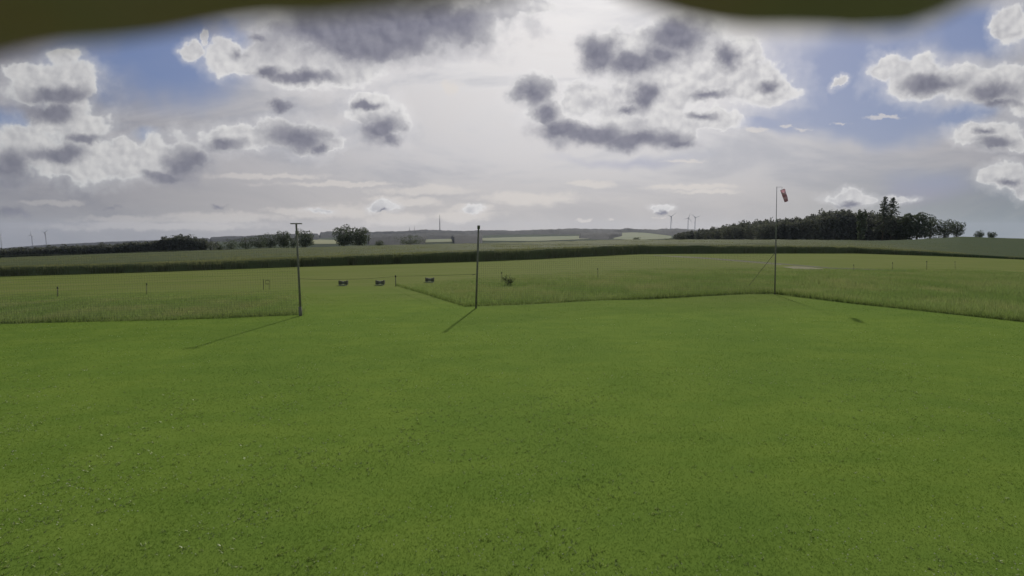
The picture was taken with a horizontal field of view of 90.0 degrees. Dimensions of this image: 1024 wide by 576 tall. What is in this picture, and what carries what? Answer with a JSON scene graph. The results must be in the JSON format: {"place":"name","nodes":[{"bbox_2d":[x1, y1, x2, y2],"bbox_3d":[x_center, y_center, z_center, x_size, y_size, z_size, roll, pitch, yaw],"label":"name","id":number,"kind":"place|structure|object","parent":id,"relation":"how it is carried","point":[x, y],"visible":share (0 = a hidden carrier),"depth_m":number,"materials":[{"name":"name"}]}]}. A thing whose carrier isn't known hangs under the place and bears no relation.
{"place":"outdoors","nodes":[
{"label":"outdoors","id":0,"kind":"place"},
{"bbox_2d":[0,290,306,323],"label":"tall meadow","id":1,"kind":"structure","parent":0,"point":[135,309],"depth_m":29.73,"materials":[{"name":"green plant"}]},
{"bbox_2d":[313,239,338,243],"bbox_3d":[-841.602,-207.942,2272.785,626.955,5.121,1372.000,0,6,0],"label":"hay field","id":2,"kind":"structure","parent":0,"point":[319,241],"depth_m":2055.43,"materials":[{"name":"beige plant"}]},
{"bbox_2d":[0,0,972,57],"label":"out-of-focus overhanging leaves","id":3,"kind":"object","parent":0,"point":[26,25],"visible":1,"depth_m":0.22,"materials":[{"name":"green plant"}]},
{"bbox_2d":[0,232,1023,575],"bbox_3d":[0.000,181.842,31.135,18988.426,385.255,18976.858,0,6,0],"label":"ground","id":4,"kind":"structure","parent":0,"point":[362,288],"depth_m":10.81,"materials":[{"name":"green plant"}]},
{"bbox_2d":[0,238,209,248],"bbox_3d":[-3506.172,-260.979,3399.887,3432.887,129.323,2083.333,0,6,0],"label":"wood","id":5,"kind":"object","parent":4,"relation":"on","point":[95,243],"visible":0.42,"depth_m":3731.35,"materials":[{"name":"green plant"}]},
{"bbox_2d":[0,234,219,257],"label":"dark treeline","id":6,"kind":"object","parent":4,"relation":"on","point":[177,242],"visible":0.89,"depth_m":232.84,"materials":[{"name":"green plant"}]},
{"bbox_2d":[221,238,238,249],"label":"bush","id":7,"kind":"object","parent":4,"relation":"on","point":[230,245],"visible":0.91,"depth_m":260.36,"materials":[{"name":"green plant"}]},
{"bbox_2d":[233,237,253,248],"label":"bush","id":8,"kind":"object","parent":4,"relation":"on","point":[242,244],"visible":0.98,"depth_m":259.90,"materials":[{"name":"green plant"}]},
{"bbox_2d":[247,235,265,247],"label":"broadleaf tree","id":9,"kind":"object","parent":4,"relation":"on","point":[257,244],"visible":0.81,"depth_m":262.00,"materials":[{"name":"green plant"}]},
{"bbox_2d":[210,233,318,241],"bbox_3d":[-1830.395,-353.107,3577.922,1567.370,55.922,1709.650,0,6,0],"label":"wood","id":10,"kind":"object","parent":4,"relation":"on","point":[232,238],"visible":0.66,"depth_m":3397.09,"materials":[{"name":"green plant"}]},
{"bbox_2d":[260,233,280,247],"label":"broadleaf tree","id":11,"kind":"object","parent":4,"relation":"on","point":[268,243],"visible":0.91,"depth_m":255.87,"materials":[{"name":"green plant"}]},
{"bbox_2d":[275,231,290,247],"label":"broadleaf tree","id":12,"kind":"object","parent":4,"relation":"on","point":[284,241],"visible":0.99,"depth_m":260.03,"materials":[{"name":"green plant"}]},
{"bbox_2d":[290,236,295,247],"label":"broadleaf tree","id":13,"kind":"object","parent":4,"relation":"on","point":[293,243],"visible":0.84,"depth_m":264.27,"materials":[{"name":"green plant"}]},
{"bbox_2d":[290,223,301,315],"bbox_3d":[-10.568,-0.748,25.336,0.540,4.890,0.164,0,6,0],"label":"net pole","id":14,"kind":"object","parent":4,"relation":"on","point":[299,289],"visible":0.75,"depth_m":25.28,"materials":[{"name":"grey metal"}]},
{"bbox_2d":[0,246,298,323],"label":"safety net","id":15,"kind":"object","parent":14,"relation":"attached to","point":[147,284],"visible":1,"depth_m":25.05,"materials":[{"name":"green"}]},
{"bbox_2d":[295,228,313,247],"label":"broadleaf tree","id":16,"kind":"object","parent":4,"relation":"on","point":[306,242],"visible":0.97,"depth_m":258.04,"materials":[{"name":"green plant"}]},
{"bbox_2d":[338,280,347,284],"bbox_3d":[-13.347,-0.397,40.513,0.688,0.417,0.310,0,6,0],"label":"runway stand","id":17,"kind":"object","parent":4,"relation":"on","point":[342,282],"visible":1,"depth_m":40.40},
{"bbox_2d":[332,224,354,245],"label":"broadleaf tree","id":18,"kind":"object","parent":4,"relation":"on","point":[343,239],"visible":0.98,"depth_m":258.93,"materials":[{"name":"green plant"}]},
{"bbox_2d":[348,227,369,245],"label":"broadleaf tree","id":19,"kind":"object","parent":4,"relation":"on","point":[360,237],"visible":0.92,"depth_m":263.14,"materials":[{"name":"green plant"}]},
{"bbox_2d":[374,240,383,245],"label":"bush","id":20,"kind":"object","parent":4,"relation":"on","point":[379,243],"visible":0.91,"depth_m":268.14,"materials":[{"name":"green plant"}]},
{"bbox_2d":[375,280,384,284],"bbox_3d":[-10.396,-0.416,40.370,0.686,0.415,0.310,0,6,0],"label":"runway stand","id":21,"kind":"object","parent":4,"relation":"on","point":[380,282],"visible":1,"depth_m":40.25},
{"bbox_2d":[394,234,423,244],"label":"bush","id":22,"kind":"object","parent":4,"relation":"on","point":[410,241],"visible":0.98,"depth_m":297.27,"materials":[{"name":"green plant"}]},
{"bbox_2d":[368,233,482,244],"bbox_3d":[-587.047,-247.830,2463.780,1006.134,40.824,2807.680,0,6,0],"label":"wood","id":23,"kind":"object","parent":4,"relation":"on","point":[388,239],"visible":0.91,"depth_m":1678.91,"materials":[{"name":"plant"}]},
{"bbox_2d":[425,277,433,281],"bbox_3d":[-6.811,-0.670,42.422,0.721,0.412,0.310,0,6,0],"label":"runway stand","id":24,"kind":"object","parent":4,"relation":"on","point":[429,279],"visible":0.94,"depth_m":42.31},
{"bbox_2d":[425,239,451,241],"bbox_3d":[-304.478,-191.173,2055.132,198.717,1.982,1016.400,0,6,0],"label":"pasture","id":25,"kind":"structure","parent":4,"relation":"on","point":[438,240],"depth_m":2081.63,"materials":[{"name":"plant"}]},
{"bbox_2d":[473,225,479,307],"bbox_3d":[-1.911,-0.956,27.263,0.449,4.715,0.145,0,6,0],"label":"net pole","id":26,"kind":"object","parent":4,"relation":"on","point":[478,227],"visible":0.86,"depth_m":27.22,"materials":[{"name":"grey metal"}]},
{"bbox_2d":[478,243,776,306],"bbox_3d":[7.870,-0.993,30.752,20.679,3.492,0.015,-2,6,-20],"label":"safety net","id":27,"kind":"object","parent":26,"relation":"attached to","point":[549,259],"visible":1,"depth_m":30.07,"materials":[{"name":"green"}]},
{"bbox_2d":[502,274,515,284],"bbox_3d":[-0.240,-0.693,39.443,1.102,0.997,0.700,0,6,0],"label":"meadow bush","id":28,"kind":"object","parent":4,"relation":"on","point":[508,280],"visible":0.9,"depth_m":39.38,"materials":[{"name":"green plant"}]},
{"bbox_2d":[0,236,1023,275],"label":"crop field","id":29,"kind":"structure","parent":4,"relation":"on","point":[990,247],"depth_m":92.67,"materials":[{"name":"green plant"}]},
{"bbox_2d":[0,317,1023,575],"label":"clover","id":30,"kind":"object","parent":4,"relation":"on","point":[324,547],"depth_m":8.24,"materials":[{"name":"green plant"}]},
{"bbox_2d":[319,228,708,237],"bbox_3d":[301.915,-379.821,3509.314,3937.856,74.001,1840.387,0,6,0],"label":"wood","id":31,"kind":"object","parent":4,"relation":"on","point":[568,231],"visible":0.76,"depth_m":3685.29,"materials":[{"name":"green plant"}]},
{"bbox_2d":[482,236,579,240],"bbox_3d":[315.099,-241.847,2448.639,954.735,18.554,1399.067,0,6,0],"label":"pasture","id":32,"kind":"structure","parent":4,"relation":"on","point":[546,238],"depth_m":2335.35,"materials":[{"name":"plant"}]},
{"bbox_2d":[579,232,621,238],"bbox_3d":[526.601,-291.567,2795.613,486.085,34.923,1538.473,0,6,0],"label":"wood","id":33,"kind":"object","parent":4,"relation":"on","point":[595,235],"visible":0.97,"depth_m":2270.15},
{"bbox_2d":[614,232,671,238],"bbox_3d":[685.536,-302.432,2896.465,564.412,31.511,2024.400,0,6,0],"label":"pasture","id":34,"kind":"structure","parent":4,"relation":"on","point":[629,235],"depth_m":2729.52,"materials":[{"name":"plant"}]},
{"bbox_2d":[670,256,780,264],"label":"track verge","id":35,"kind":"structure","parent":4,"relation":"on","point":[727,260],"depth_m":77.35,"materials":[{"name":"green plant"}]},
{"bbox_2d":[750,187,776,293],"bbox_3d":[17.540,-3.150,35.763,0.383,7.430,3.566,0,6,0],"label":"windsock mast","id":36,"kind":"object","parent":4,"relation":"on","point":[775,251],"visible":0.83,"depth_m":34.14,"materials":[{"name":"metal"}]},
{"bbox_2d":[780,189,787,201],"bbox_3d":[17.900,-6.149,33.699,0.586,0.998,0.378,0,6,0],"label":"windsock","id":37,"kind":"object","parent":36,"relation":"hanging from","point":[784,194],"visible":1,"depth_m":33.59,"materials":[{"name":"fabric"}]},
{"bbox_2d":[673,208,914,240],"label":"dark wood","id":38,"kind":"object","parent":4,"relation":"on","point":[841,224],"visible":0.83,"depth_m":273.68,"materials":[{"name":"green plant"}]},
{"bbox_2d":[786,266,821,268],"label":"bare earth","id":39,"kind":"structure","parent":4,"relation":"on","point":[795,267],"depth_m":62.61,"materials":[{"name":"beige soil"}]},
{"bbox_2d":[856,209,867,239],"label":"broadleaf tree","id":40,"kind":"object","parent":4,"relation":"on","point":[861,228],"visible":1,"depth_m":233.70,"materials":[{"name":"green plant"}]},
{"bbox_2d":[870,196,896,240],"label":"spruce tree","id":41,"kind":"object","parent":4,"relation":"on","point":[882,216],"visible":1,"depth_m":235.50,"materials":[{"name":"green plant"}]},
{"bbox_2d":[875,197,901,239],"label":"spruce tree","id":42,"kind":"object","parent":4,"relation":"on","point":[893,202],"visible":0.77,"depth_m":236.96,"materials":[{"name":"green plant"}]},
{"bbox_2d":[896,213,915,239],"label":"broadleaf tree","id":43,"kind":"object","parent":4,"relation":"on","point":[902,231],"visible":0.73,"depth_m":233.97,"materials":[{"name":"green plant"}]},
{"bbox_2d":[903,212,935,238],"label":"broadleaf tree","id":44,"kind":"object","parent":4,"relation":"on","point":[918,229],"visible":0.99,"depth_m":228.16,"materials":[{"name":"green plant"}]},
{"bbox_2d":[924,218,942,238],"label":"broadleaf tree","id":45,"kind":"object","parent":4,"relation":"on","point":[932,231],"visible":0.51,"depth_m":230.97,"materials":[{"name":"green plant"}]},
{"bbox_2d":[934,219,959,237],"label":"broadleaf tree","id":46,"kind":"object","parent":4,"relation":"on","point":[947,231],"visible":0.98,"depth_m":229.32,"materials":[{"name":"green plant"}]},
{"bbox_2d":[950,221,965,236],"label":"broadleaf tree","id":47,"kind":"object","parent":4,"relation":"on","point":[959,228],"visible":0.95,"depth_m":227.60,"materials":[{"name":"green plant"}]},
{"bbox_2d":[973,230,983,236],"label":"bush","id":48,"kind":"object","parent":4,"relation":"on","point":[979,235],"visible":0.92,"depth_m":222.25,"materials":[{"name":"green plant"}]},
{"bbox_2d":[987,231,997,237],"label":"bush","id":49,"kind":"object","parent":4,"relation":"on","point":[990,234],"visible":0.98,"depth_m":222.54,"materials":[{"name":"green plant"}]},
{"bbox_2d":[0,0,1023,247],"label":"sky","id":50,"kind":"structure","parent":0,"point":[510,115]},
{"bbox_2d":[396,267,1023,321],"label":"tall meadow","id":51,"kind":"structure","parent":0,"point":[971,279],"depth_m":39.23,"materials":[{"name":"green plant"}]},
{"bbox_2d":[653,255,906,270],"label":"track","id":52,"kind":"structure","parent":0,"point":[769,262],"depth_m":71.05,"materials":[{"name":"green plant"}]}
]}

